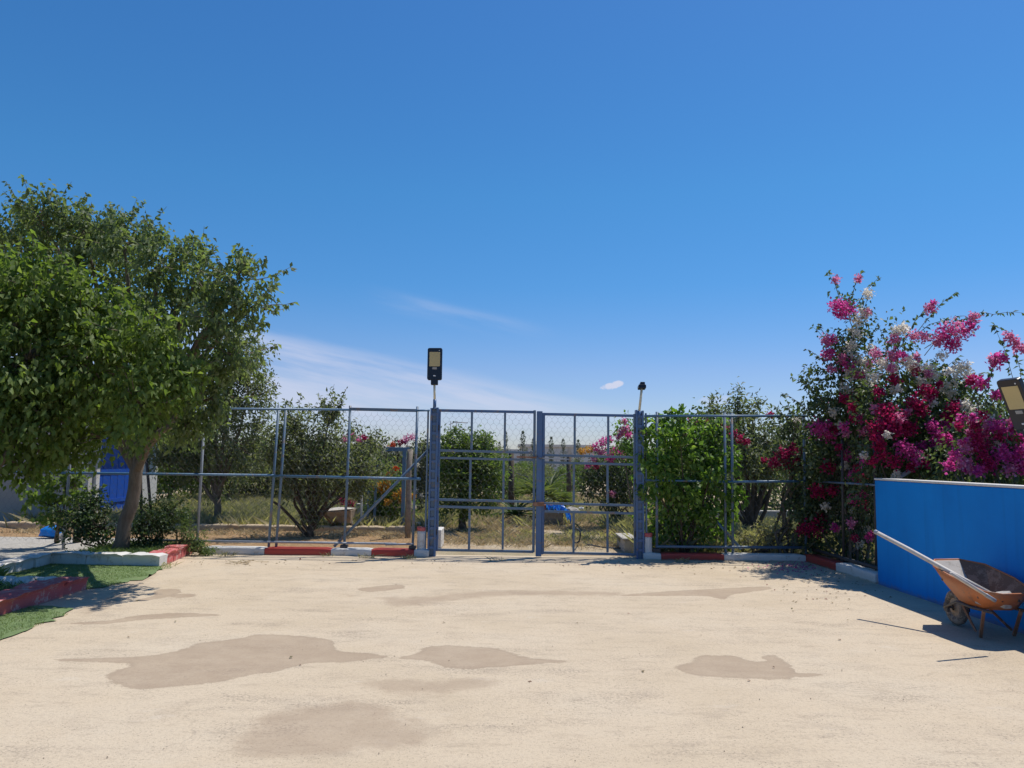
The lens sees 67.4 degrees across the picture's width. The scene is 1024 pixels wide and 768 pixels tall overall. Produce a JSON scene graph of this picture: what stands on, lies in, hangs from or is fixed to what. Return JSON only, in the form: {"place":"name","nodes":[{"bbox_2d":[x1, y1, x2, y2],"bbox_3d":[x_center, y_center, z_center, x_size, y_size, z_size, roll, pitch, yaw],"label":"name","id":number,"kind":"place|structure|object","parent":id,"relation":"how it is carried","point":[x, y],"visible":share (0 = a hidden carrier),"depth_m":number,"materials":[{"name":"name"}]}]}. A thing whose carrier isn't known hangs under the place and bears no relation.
{"place":"outdoors","nodes":[
{"label":"outdoors","id":0,"kind":"place"},
{"bbox_2d":[0,537,148,560],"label":"path","id":1,"kind":"structure","parent":0,"point":[12,547],"depth_m":13.00,"materials":[{"name":"white concrete"}]},
{"bbox_2d":[39,525,60,537],"bbox_3d":[-8.525,2.733,14.231,0.425,0.246,0.280,1,-6,0],"label":"plastic bag","id":2,"kind":"object","parent":1,"relation":"on","point":[46,531],"visible":0.56,"depth_m":14.11,"materials":[{"name":"blue plastic"}]},
{"bbox_2d":[18,461,106,542],"bbox_3d":[-7.654,1.992,12.836,1.329,1.514,1.005,-2,-6,29],"label":"sapling","id":3,"kind":"object","parent":1,"relation":"on","point":[50,496],"visible":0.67,"depth_m":12.70,"materials":[{"name":"green plant"}]},
{"bbox_2d":[0,473,847,557],"bbox_3d":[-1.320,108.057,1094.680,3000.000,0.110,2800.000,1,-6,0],"label":"field","id":4,"kind":"structure","parent":0,"point":[556,548],"depth_m":13.88,"materials":[{"name":"soil"}]},
{"bbox_2d":[71,465,80,542],"bbox_3d":[-7.558,2.025,13.284,0.150,1.634,0.997,3,-6,-19],"label":"dead trunk","id":5,"kind":"object","parent":4,"relation":"on","point":[76,541],"visible":0.13,"depth_m":13.30,"materials":[{"name":"brown plant"}]},
{"bbox_2d":[0,423,158,521],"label":"house","id":6,"kind":"structure","parent":4,"relation":"on","point":[12,500],"depth_m":17.89,"materials":[{"name":"white paint"}]},
{"bbox_2d":[99,437,128,511],"bbox_3d":[-9.539,2.154,18.492,0.068,2.140,1.522,1,-6,0],"label":"door","id":7,"kind":"structure","parent":6,"relation":"in","point":[122,489],"depth_m":18.43,"materials":[{"name":"blue paint"}]},
{"bbox_2d":[0,229,220,494],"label":"tree","id":8,"kind":"object","parent":4,"relation":"on","point":[43,390],"visible":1,"depth_m":8.99,"materials":[{"name":"green plant"}]},
{"bbox_2d":[145,458,151,508],"bbox_3d":[-8.018,2.126,16.928,0.355,2.059,0.064,1,-6,0],"label":"pole","id":9,"kind":"object","parent":4,"relation":"on","point":[148,479],"visible":0.31,"depth_m":16.90,"materials":[{"name":"metal"}]},
{"bbox_2d":[156,450,210,499],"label":"orchard tree","id":10,"kind":"object","parent":4,"relation":"on","point":[165,486],"visible":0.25,"depth_m":22.51,"materials":[{"name":"green plant"}]},
{"bbox_2d":[157,493,219,555],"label":"shrub","id":11,"kind":"object","parent":4,"relation":"on","point":[196,542],"visible":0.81,"depth_m":12.31,"materials":[{"name":"green plant"}]},
{"bbox_2d":[0,521,415,532],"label":"edging wall","id":12,"kind":"structure","parent":4,"relation":"on","point":[22,524],"depth_m":16.08,"materials":[{"name":"grey concrete"}]},
{"bbox_2d":[0,528,427,548],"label":"clay strip","id":13,"kind":"object","parent":4,"relation":"on","point":[232,536],"visible":0.18,"depth_m":14.55,"materials":[{"name":"soil"}]},
{"bbox_2d":[1,525,448,539],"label":"dry grass","id":14,"kind":"structure","parent":13,"relation":"on","point":[335,534],"depth_m":15.32,"materials":[{"name":"plant"}]},
{"bbox_2d":[404,449,412,537],"bbox_3d":[-2.062,2.201,15.308,0.133,1.795,0.166,1,-6,0],"label":"wooden post","id":15,"kind":"object","parent":13,"relation":"on","point":[408,504],"visible":0.77,"depth_m":15.25,"materials":[{"name":"brown wood"}]},
{"bbox_2d":[148,310,282,517],"bbox_3d":[-6.722,0.822,17.524,3.432,4.831,2.485,1,-6,0],"label":"orchard tree","id":16,"kind":"object","parent":4,"relation":"on","point":[215,482],"visible":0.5,"depth_m":17.23,"materials":[{"name":"green plant"}]},
{"bbox_2d":[186,431,267,499],"bbox_3d":[-8.846,2.661,23.855,2.489,2.496,2.500,1,-6,-4],"label":"orchard tree","id":17,"kind":"object","parent":4,"relation":"on","point":[247,481],"visible":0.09,"depth_m":23.74,"materials":[{"name":"green plant"}]},
{"bbox_2d":[1,492,459,531],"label":"weeds","id":18,"kind":"object","parent":4,"relation":"on","point":[249,508],"visible":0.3,"depth_m":17.25,"materials":[{"name":"plant"}]},
{"bbox_2d":[255,444,317,493],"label":"orchard tree","id":19,"kind":"object","parent":4,"relation":"on","point":[275,478],"visible":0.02,"depth_m":25.38,"materials":[{"name":"green plant"}]},
{"bbox_2d":[158,483,475,496],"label":"weeds","id":20,"kind":"object","parent":4,"relation":"on","point":[283,492],"visible":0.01,"depth_m":28.29,"materials":[{"name":"green plant"}]},
{"bbox_2d":[247,386,403,536],"bbox_3d":[-3.641,1.539,15.320,3.106,3.075,1.553,3,-6,-23],"label":"orchard tree","id":21,"kind":"object","parent":4,"relation":"on","point":[326,459],"visible":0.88,"depth_m":15.06,"materials":[{"name":"green plant"}]},
{"bbox_2d":[206,450,448,498],"bbox_3d":[-6.152,3.189,25.186,8.491,2.425,2.618,1,-6,0],"label":"hedge","id":22,"kind":"object","parent":4,"relation":"on","point":[251,487],"visible":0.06,"depth_m":25.12,"materials":[{"name":"green plant"}]},
{"bbox_2d":[286,430,373,496],"bbox_3d":[-5.991,2.750,24.799,2.711,2.574,2.729,-3,-7,32],"label":"orchard tree","id":23,"kind":"object","parent":4,"relation":"on","point":[327,468],"visible":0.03,"depth_m":24.64,"materials":[{"name":"green plant"}]},
{"bbox_2d":[324,507,355,525],"bbox_3d":[-3.698,2.889,16.358,0.678,0.536,0.486,1,-6,0],"label":"stone block","id":24,"kind":"object","parent":4,"relation":"on","point":[336,512],"visible":0.52,"depth_m":16.21,"materials":[{"name":"stone"}]},
{"bbox_2d":[360,447,408,525],"bbox_3d":[-2.786,2.296,16.835,1.019,1.819,0.133,1,-6,-6],"label":"pipe frame","id":25,"kind":"object","parent":4,"relation":"on","point":[403,491],"visible":0.54,"depth_m":16.82,"materials":[{"name":"blue paint"}]},
{"bbox_2d":[337,419,442,511],"bbox_3d":[-3.021,2.171,19.260,3.020,2.684,1.553,1,-6,0],"label":"bougainvillea","id":26,"kind":"object","parent":4,"relation":"on","point":[422,467],"visible":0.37,"depth_m":19.09,"materials":[{"name":"green plant"}]},
{"bbox_2d":[358,456,424,520],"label":"flower bush","id":27,"kind":"object","parent":4,"relation":"on","point":[386,499],"visible":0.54,"depth_m":17.21,"materials":[{"name":"green plant"}]},
{"bbox_2d":[410,431,454,486],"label":"orchard tree","id":28,"kind":"object","parent":4,"relation":"on","point":[420,447],"visible":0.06,"depth_m":26.69,"materials":[{"name":"green plant"}]},
{"bbox_2d":[428,421,515,531],"bbox_3d":[-0.927,2.032,16.976,1.957,2.420,1.665,3,-6,-19],"label":"orchard tree","id":29,"kind":"object","parent":4,"relation":"on","point":[477,477],"visible":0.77,"depth_m":16.70,"materials":[{"name":"green plant"}]},
{"bbox_2d":[490,472,523,499],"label":"orchard tree","id":30,"kind":"object","parent":4,"relation":"on","point":[506,493],"visible":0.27,"depth_m":25.60,"materials":[{"name":"green plant"}]},
{"bbox_2d":[508,453,513,513],"bbox_3d":[-0.014,2.783,21.003,0.168,1.827,0.157,-2,-6,22],"label":"post","id":31,"kind":"object","parent":4,"relation":"on","point":[511,488],"visible":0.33,"depth_m":20.96,"materials":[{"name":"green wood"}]},
{"bbox_2d":[487,498,535,518],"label":"spiky plant","id":32,"kind":"object","parent":4,"relation":"on","point":[517,512],"visible":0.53,"depth_m":19.87,"materials":[{"name":"green plant"}]},
{"bbox_2d":[408,509,619,550],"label":"dry grass","id":33,"kind":"structure","parent":4,"relation":"on","point":[462,536],"depth_m":15.20,"materials":[{"name":"plant"}]},
{"bbox_2d":[517,430,527,462],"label":"cypress","id":34,"kind":"object","parent":4,"relation":"on","point":[521,439],"visible":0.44,"depth_m":63.78,"materials":[{"name":"green plant"}]},
{"bbox_2d":[514,464,535,498],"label":"orchard tree","id":35,"kind":"object","parent":4,"relation":"on","point":[519,470],"visible":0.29,"depth_m":30.69,"materials":[{"name":"green plant"}]},
{"bbox_2d":[520,461,535,473],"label":"orchard tree","id":36,"kind":"object","parent":4,"relation":"on","point":[531,465],"visible":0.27,"depth_m":41.49,"materials":[{"name":"green plant"}]},
{"bbox_2d":[531,464,559,491],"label":"orchard tree","id":37,"kind":"object","parent":4,"relation":"on","point":[548,471],"visible":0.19,"depth_m":33.66,"materials":[{"name":"green plant"}]},
{"bbox_2d":[513,470,578,506],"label":"fan palm","id":38,"kind":"object","parent":4,"relation":"on","point":[522,488],"visible":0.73,"depth_m":19.59,"materials":[{"name":"green plant"}]},
{"bbox_2d":[545,437,556,473],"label":"cypress","id":39,"kind":"object","parent":4,"relation":"on","point":[550,452],"visible":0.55,"depth_m":61.75,"materials":[{"name":"green plant"}]},
{"bbox_2d":[518,444,592,449],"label":"building","id":40,"kind":"structure","parent":4,"relation":"on","point":[555,446],"depth_m":89.34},
{"bbox_2d":[544,513,567,528],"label":"stone slab","id":41,"kind":"structure","parent":4,"relation":"on","point":[549,516],"depth_m":18.07,"materials":[{"name":"stone"}]},
{"bbox_2d":[546,505,570,521],"bbox_3d":[1.096,3.080,18.249,0.586,0.501,0.610,1,-6,0],"label":"plastic sheet","id":42,"kind":"object","parent":41,"relation":"on","point":[562,507],"visible":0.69,"depth_m":18.08,"materials":[{"name":"blue plastic"}]},
{"bbox_2d":[545,475,572,501],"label":"orchard tree","id":43,"kind":"object","parent":4,"relation":"on","point":[557,487],"visible":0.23,"depth_m":26.67,"materials":[{"name":"green plant"}]},
{"bbox_2d":[552,464,572,478],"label":"orchard tree","id":44,"kind":"object","parent":4,"relation":"on","point":[559,468],"visible":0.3,"depth_m":45.57,"materials":[{"name":"green plant"}]},
{"bbox_2d":[560,439,566,470],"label":"cypress","id":45,"kind":"object","parent":4,"relation":"on","point":[563,453],"visible":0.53,"depth_m":65.73,"materials":[{"name":"green plant"}]},
{"bbox_2d":[566,457,570,505],"bbox_3d":[1.847,3.201,24.880,0.157,1.788,0.157,-2,-6,22],"label":"post","id":46,"kind":"object","parent":4,"relation":"on","point":[568,481],"visible":0.36,"depth_m":24.84,"materials":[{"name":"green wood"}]},
{"bbox_2d":[447,492,690,530],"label":"dry grass","id":47,"kind":"structure","parent":4,"relation":"on","point":[494,521],"depth_m":19.42,"materials":[{"name":"plant"}]},
{"bbox_2d":[558,474,583,495],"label":"orchard tree","id":48,"kind":"object","parent":4,"relation":"on","point":[564,481],"visible":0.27,"depth_m":30.57,"materials":[{"name":"green plant"}]},
{"bbox_2d":[565,459,589,483],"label":"orchard tree","id":49,"kind":"object","parent":4,"relation":"on","point":[578,469],"visible":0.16,"depth_m":39.69,"materials":[{"name":"green plant"}]},
{"bbox_2d":[575,528,620,548],"bbox_3d":[1.377,2.809,14.110,0.793,0.366,1.221,5,-7,-39],"label":"hose","id":50,"kind":"object","parent":4,"relation":"on","point":[594,545],"visible":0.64,"depth_m":13.90,"materials":[{"name":"black rubber"}]},
{"bbox_2d":[567,431,650,520],"bbox_3d":[2.290,2.250,17.914,2.047,2.343,1.390,1,-6,0],"label":"bougainvillea","id":51,"kind":"object","parent":4,"relation":"on","point":[598,473],"visible":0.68,"depth_m":17.68,"materials":[{"name":"pink plant"}]},
{"bbox_2d":[616,533,633,551],"bbox_3d":[2.075,2.885,13.939,0.280,0.265,0.980,1,-6,0],"label":"concrete block","id":52,"kind":"object","parent":4,"relation":"on","point":[624,544],"depth_m":13.51,"materials":[{"name":"grey concrete"}]},
{"bbox_2d":[609,410,658,526],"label":"bougainvillea","id":53,"kind":"object","parent":4,"relation":"on","point":[624,443],"visible":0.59,"depth_m":15.86,"materials":[{"name":"pink plant"}]},
{"bbox_2d":[588,510,874,557],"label":"weeds","id":54,"kind":"object","parent":4,"relation":"on","point":[625,524],"visible":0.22,"depth_m":13.98,"materials":[{"name":"plant"}]},
{"bbox_2d":[690,376,811,529],"bbox_3d":[4.984,1.562,16.282,3.142,3.484,1.734,1,-6,0],"label":"orchard tree","id":55,"kind":"object","parent":4,"relation":"on","point":[753,508],"visible":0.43,"depth_m":16.19,"materials":[{"name":"green plant"}]},
{"bbox_2d":[735,432,787,497],"bbox_3d":[8.766,3.043,26.780,2.894,2.734,2.533,3,-6,-24],"label":"orchard tree","id":56,"kind":"object","parent":4,"relation":"on","point":[765,467],"visible":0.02,"depth_m":26.68,"materials":[{"name":"green plant"}]},
{"bbox_2d":[684,510,854,519],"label":"wall","id":57,"kind":"structure","parent":4,"relation":"on","point":[771,513],"depth_m":18.39,"materials":[{"name":"concrete"}]},
{"bbox_2d":[647,467,985,512],"bbox_3d":[8.867,3.014,21.251,10.697,2.443,2.313,1,-6,0],"label":"hedge","id":58,"kind":"object","parent":4,"relation":"on","point":[771,503],"visible":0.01,"depth_m":21.17,"materials":[{"name":"green plant"}]},
{"bbox_2d":[438,527,443,548],"bbox_3d":[-1.329,2.806,13.993,0.130,0.350,0.600,1,-6,0],"label":"concrete block","id":59,"kind":"object","parent":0,"point":[441,538],"depth_m":13.76,"materials":[{"name":"white concrete"}]},
{"bbox_2d":[366,446,654,472],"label":"boundary wall","id":60,"kind":"structure","parent":0,"point":[569,451],"depth_m":74.67,"materials":[{"name":"concrete"}]},
{"bbox_2d":[0,552,1023,767],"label":"yard","id":61,"kind":"structure","parent":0,"point":[208,674],"depth_m":5.82,"materials":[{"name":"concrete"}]},
{"bbox_2d":[0,605,73,638],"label":"turf","id":62,"kind":"structure","parent":61,"relation":"on","point":[61,610],"depth_m":7.43,"materials":[{"name":"green plant"}]},
{"bbox_2d":[0,576,88,614],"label":"kerb","id":63,"kind":"structure","parent":61,"relation":"on","point":[33,592],"depth_m":8.26,"materials":[{"name":"red paint"}]},
{"bbox_2d":[5,563,170,588],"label":"turf","id":64,"kind":"structure","parent":61,"relation":"on","point":[148,572],"depth_m":10.25,"materials":[{"name":"green plant"}]},
{"bbox_2d":[0,564,12,575],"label":"grass tuft","id":65,"kind":"object","parent":64,"relation":"on","point":[2,572],"visible":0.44,"depth_m":9.44,"materials":[{"name":"green plant"}]},
{"bbox_2d":[0,543,190,573],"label":"kerb","id":66,"kind":"structure","parent":61,"relation":"on","point":[32,560],"depth_m":11.01,"materials":[{"name":"white paint"}]},
{"bbox_2d":[208,546,428,556],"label":"kerb","id":67,"kind":"structure","parent":61,"relation":"on","point":[284,550],"depth_m":12.43,"materials":[{"name":"red paint"}]},
{"bbox_2d":[0,405,429,550],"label":"fence","id":68,"kind":"object","parent":67,"relation":"on","point":[344,543],"visible":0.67,"depth_m":12.64,"materials":[{"name":"grey metal"}]},
{"bbox_2d":[417,526,425,548],"bbox_3d":[-1.485,2.523,12.552,0.137,0.381,0.130,5,-7,-41],"label":"bollard","id":69,"kind":"object","parent":67,"relation":"on","point":[420,537],"visible":0.98,"depth_m":12.51,"materials":[{"name":"white paint"}]},
{"bbox_2d":[425,407,439,556],"bbox_3d":[-1.316,1.612,12.667,0.207,2.450,0.130,1,-6,0],"label":"gate post","id":70,"kind":"object","parent":61,"relation":"on","point":[433,481],"visible":0.98,"depth_m":12.62,"materials":[{"name":"metal"}]},
{"bbox_2d":[432,399,436,408],"bbox_3d":[-1.284,0.338,12.756,0.068,0.165,0.072,1,-6,0],"label":"pole socket","id":71,"kind":"object","parent":70,"relation":"attached to","point":[434,403],"visible":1,"depth_m":12.73,"materials":[{"name":"blue paint"}]},
{"bbox_2d":[427,348,442,398],"bbox_3d":[-1.290,-0.142,12.797,0.251,0.932,0.119,1,-6,0],"label":"solar lamp","id":72,"kind":"object","parent":71,"relation":"attached to","point":[434,367],"visible":1,"depth_m":12.78,"materials":[{"name":"black plastic"}]},
{"bbox_2d":[436,409,536,552],"bbox_3d":[-0.403,1.591,12.667,1.675,2.339,0.094,1,-6,0],"label":"gate leaf","id":73,"kind":"object","parent":70,"relation":"attached to","point":[470,459],"visible":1,"depth_m":12.67,"materials":[{"name":"blue paint"}]},
{"bbox_2d":[128,558,890,681],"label":"leaf litter","id":74,"kind":"object","parent":61,"relation":"on","point":[677,567],"visible":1,"depth_m":11.17,"materials":[{"name":"brown plant"}]},
{"bbox_2d":[634,410,646,558],"bbox_3d":[2.119,1.654,12.667,0.207,2.450,0.130,1,-6,0],"label":"gate post","id":75,"kind":"object","parent":61,"relation":"on","point":[638,481],"visible":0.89,"depth_m":12.61,"materials":[{"name":"metal"}]},
{"bbox_2d":[533,411,635,556],"bbox_3d":[1.199,1.640,12.637,1.701,2.370,0.150,1,-6,0],"label":"gate leaf","id":76,"kind":"object","parent":75,"relation":"attached to","point":[539,503],"visible":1,"depth_m":12.65,"materials":[{"name":"blue paint"}]},
{"bbox_2d":[638,382,645,417],"bbox_3d":[2.150,0.268,12.746,0.138,0.604,0.130,1,-6,0],"label":"gate light","id":77,"kind":"object","parent":75,"relation":"attached to","point":[641,386],"visible":1,"depth_m":12.73,"materials":[{"name":"beige paint"}]},
{"bbox_2d":[643,552,877,583],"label":"kerb","id":78,"kind":"structure","parent":61,"relation":"on","point":[861,572],"depth_m":12.43,"materials":[{"name":"red paint"}]},
{"bbox_2d":[644,532,651,552],"bbox_3d":[2.224,2.591,12.539,0.125,0.329,0.124,-4,-7,42],"label":"bollard","id":79,"kind":"object","parent":78,"relation":"on","point":[647,542],"visible":1,"depth_m":12.50,"materials":[{"name":"white paint"}]},
{"bbox_2d":[644,412,806,553],"bbox_3d":[3.530,1.625,12.677,2.701,2.305,0.142,1,-6,0],"label":"fence","id":80,"kind":"object","parent":78,"relation":"on","point":[656,549],"visible":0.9,"depth_m":12.63,"materials":[{"name":"metal"}]},
{"bbox_2d":[627,403,749,551],"bbox_3d":[2.951,1.678,12.958,1.957,2.706,1.489,1,-6,0],"label":"creeper","id":81,"kind":"object","parent":80,"relation":"attached to","point":[675,492],"visible":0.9,"depth_m":12.76,"materials":[{"name":"green plant"}]},
{"bbox_2d":[812,440,883,570],"bbox_3d":[4.988,1.769,11.419,0.156,1.891,2.262,1,-6,-1],"label":"fence","id":82,"kind":"object","parent":78,"relation":"on","point":[844,559],"visible":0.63,"depth_m":11.46,"materials":[{"name":"metal"}]},
{"bbox_2d":[747,561,823,574],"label":"fallen petals","id":83,"kind":"object","parent":61,"relation":"on","point":[792,566],"visible":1,"depth_m":11.73,"materials":[{"name":"pink plant"}]},
{"bbox_2d":[874,478,1023,633],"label":"garden wall","id":84,"kind":"structure","parent":61,"relation":"on","point":[970,521],"depth_m":8.68,"materials":[{"name":"blue paint"}]},
{"bbox_2d":[933,558,1023,637],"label":"wheelbarrow","id":85,"kind":"object","parent":61,"relation":"on","point":[961,598],"visible":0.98,"depth_m":7.37,"materials":[{"name":"orange paint"}]},
{"bbox_2d":[873,530,990,591],"bbox_3d":[4.146,1.756,7.630,0.047,0.500,1.284,3,-6,-24],"label":"tool handle","id":86,"kind":"object","parent":85,"relation":"on","point":[916,553],"visible":0.86,"depth_m":7.68,"materials":[{"name":"grey wood"}]},
{"bbox_2d":[949,572,996,601],"bbox_3d":[3.932,1.732,6.549,0.470,0.270,0.033,2,-6,-15],"label":"handle","id":87,"kind":"object","parent":85,"relation":"on","point":[988,596],"visible":1,"depth_m":6.54,"materials":[{"name":"grey wood"}]},
{"bbox_2d":[996,591,1011,608],"bbox_3d":[4.460,1.958,6.971,0.203,0.159,0.135,1,-6,0],"label":"cement lump","id":88,"kind":"object","parent":85,"relation":"on","point":[1006,606],"visible":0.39,"depth_m":6.93,"materials":[{"name":"grey concrete"}]},
{"bbox_2d":[0,0,1023,453],"label":"sky","id":89,"kind":"structure","parent":0,"point":[580,204],"materials":[{"name":"blue"}]},
{"bbox_2d":[705,549,874,556],"bbox_3d":[5.864,2.958,13.564,7.200,0.039,1.840,1,-6,0],"label":"planting bed","id":90,"kind":"object","parent":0,"point":[789,551],"visible":0.02,"depth_m":13.17,"materials":[{"name":"soil"}]},
{"bbox_2d":[670,397,768,550],"bbox_3d":[3.607,1.592,13.519,1.676,2.708,0.936,1,-6,0],"label":"bougainvillea","id":91,"kind":"object","parent":90,"relation":"on","point":[744,441],"visible":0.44,"depth_m":13.43,"materials":[{"name":"green plant"}]},
{"bbox_2d":[735,517,811,552],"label":"weed plant","id":92,"kind":"object","parent":90,"relation":"on","point":[768,537],"visible":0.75,"depth_m":12.98,"materials":[{"name":"green plant"}]},
{"bbox_2d":[756,398,841,552],"bbox_3d":[4.989,1.574,13.188,1.549,2.745,1.179,3,-6,-21],"label":"bougainvillea","id":93,"kind":"object","parent":90,"relation":"on","point":[791,449],"visible":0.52,"depth_m":13.07,"materials":[{"name":"green plant"}]},
{"bbox_2d":[834,558,874,569],"bbox_3d":[7.232,2.296,6.743,4.480,0.028,11.850,1,-6,0],"label":"planting bed","id":94,"kind":"object","parent":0,"point":[872,562],"depth_m":12.05,"materials":[{"name":"soil"}]},
{"bbox_2d":[773,270,893,563],"bbox_3d":[5.407,0.632,12.552,2.431,4.943,2.666,1,-6,0],"label":"bougainvillea","id":95,"kind":"object","parent":94,"relation":"on","point":[833,429],"visible":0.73,"depth_m":12.18,"materials":[{"name":"pink plant"}]},
{"bbox_2d":[834,292,1023,525],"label":"bougainvillea","id":96,"kind":"object","parent":94,"relation":"on","point":[903,430],"visible":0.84,"depth_m":11.01,"materials":[{"name":"pink plant"}]},
{"bbox_2d":[899,452,939,478],"bbox_3d":[5.554,1.179,10.655,1.182,0.550,0.060,3,-6,-25],"label":"grey pole","id":97,"kind":"object","parent":96,"relation":"attached to","point":[905,473],"depth_m":10.57,"materials":[{"name":"grey metal"}]},
{"bbox_2d":[920,322,1023,484],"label":"bougainvillea","id":98,"kind":"object","parent":94,"relation":"on","point":[989,444],"visible":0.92,"depth_m":9.51,"materials":[{"name":"pink plant"}]},
{"bbox_2d":[997,377,1023,436],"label":"solar lamp","id":99,"kind":"object","parent":94,"relation":"on","point":[1011,390],"visible":1,"depth_m":8.63,"materials":[{"name":"black plastic"}]},
{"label":"planting bed","id":100,"kind":"structure","parent":0,"visible":0},
{"bbox_2d":[0,574,51,590],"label":"bed grass","id":101,"kind":"structure","parent":100,"relation":"on","point":[2,585],"depth_m":8.63,"materials":[{"name":"green plant"}]},
{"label":"planting bed","id":102,"kind":"structure","parent":0,"visible":0},
{"bbox_2d":[46,484,118,548],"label":"shrub","id":103,"kind":"object","parent":102,"relation":"on","point":[91,527],"visible":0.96,"depth_m":12.12,"materials":[{"name":"green plant"}]},
{"bbox_2d":[65,538,195,553],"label":"ground cover plants","id":104,"kind":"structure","parent":102,"relation":"on","point":[105,548],"depth_m":11.69,"materials":[{"name":"green plant"}]},
{"bbox_2d":[0,174,299,550],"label":"tree","id":105,"kind":"object","parent":102,"relation":"on","point":[209,299],"visible":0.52,"depth_m":10.32,"materials":[{"name":"green plant"}]},
{"bbox_2d":[130,489,191,548],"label":"shrub","id":106,"kind":"object","parent":102,"relation":"on","point":[160,523],"visible":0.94,"depth_m":12.17,"materials":[{"name":"green plant"}]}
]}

